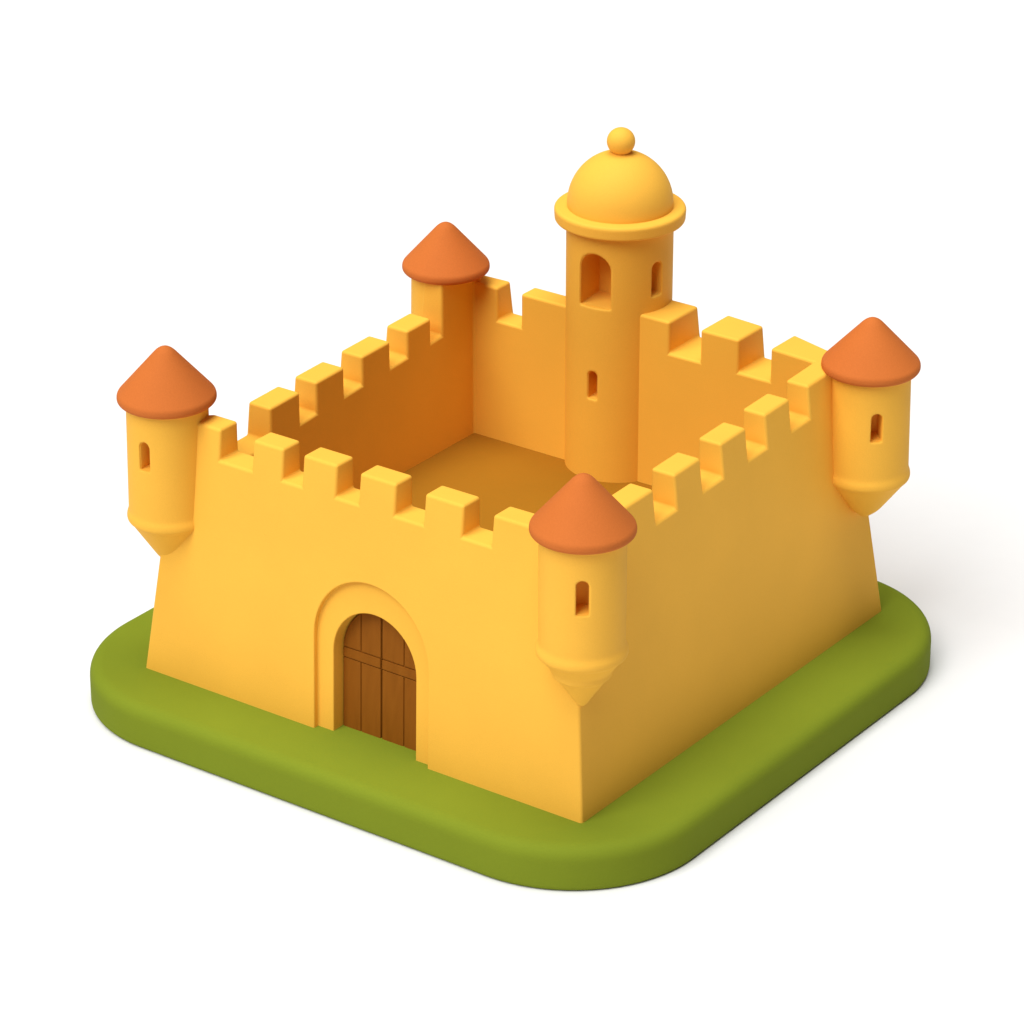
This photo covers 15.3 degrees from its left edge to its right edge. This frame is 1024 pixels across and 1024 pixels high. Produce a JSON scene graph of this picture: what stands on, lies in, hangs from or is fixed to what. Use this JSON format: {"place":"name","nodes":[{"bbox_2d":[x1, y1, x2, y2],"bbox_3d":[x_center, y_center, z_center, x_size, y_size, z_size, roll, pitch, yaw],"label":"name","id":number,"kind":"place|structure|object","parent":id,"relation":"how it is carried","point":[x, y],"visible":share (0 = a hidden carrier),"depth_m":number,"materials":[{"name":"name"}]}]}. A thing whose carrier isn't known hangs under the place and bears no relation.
{"place":"outdoors","nodes":[
{"label":"outdoors","id":0,"kind":"place"},
{"bbox_2d":[0,0,1023,1023],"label":"ground","id":1,"kind":"structure","parent":0,"point":[240,204],"depth_m":4.52,"materials":[{"name":"white paper"}]},
{"bbox_2d":[90,581,930,889],"bbox_3d":[0.002,0.144,3.794,0.684,0.044,0.662,17,30,32],"label":"grass base","id":2,"kind":"object","parent":1,"relation":"on","point":[692,801],"visible":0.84,"depth_m":3.57,"materials":[{"name":"green plastic"}]},
{"bbox_2d":[116,127,920,822],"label":"castle","id":3,"kind":"structure","parent":2,"relation":"on","point":[592,541],"depth_m":3.63,"materials":[{"name":"yellow plastic"}]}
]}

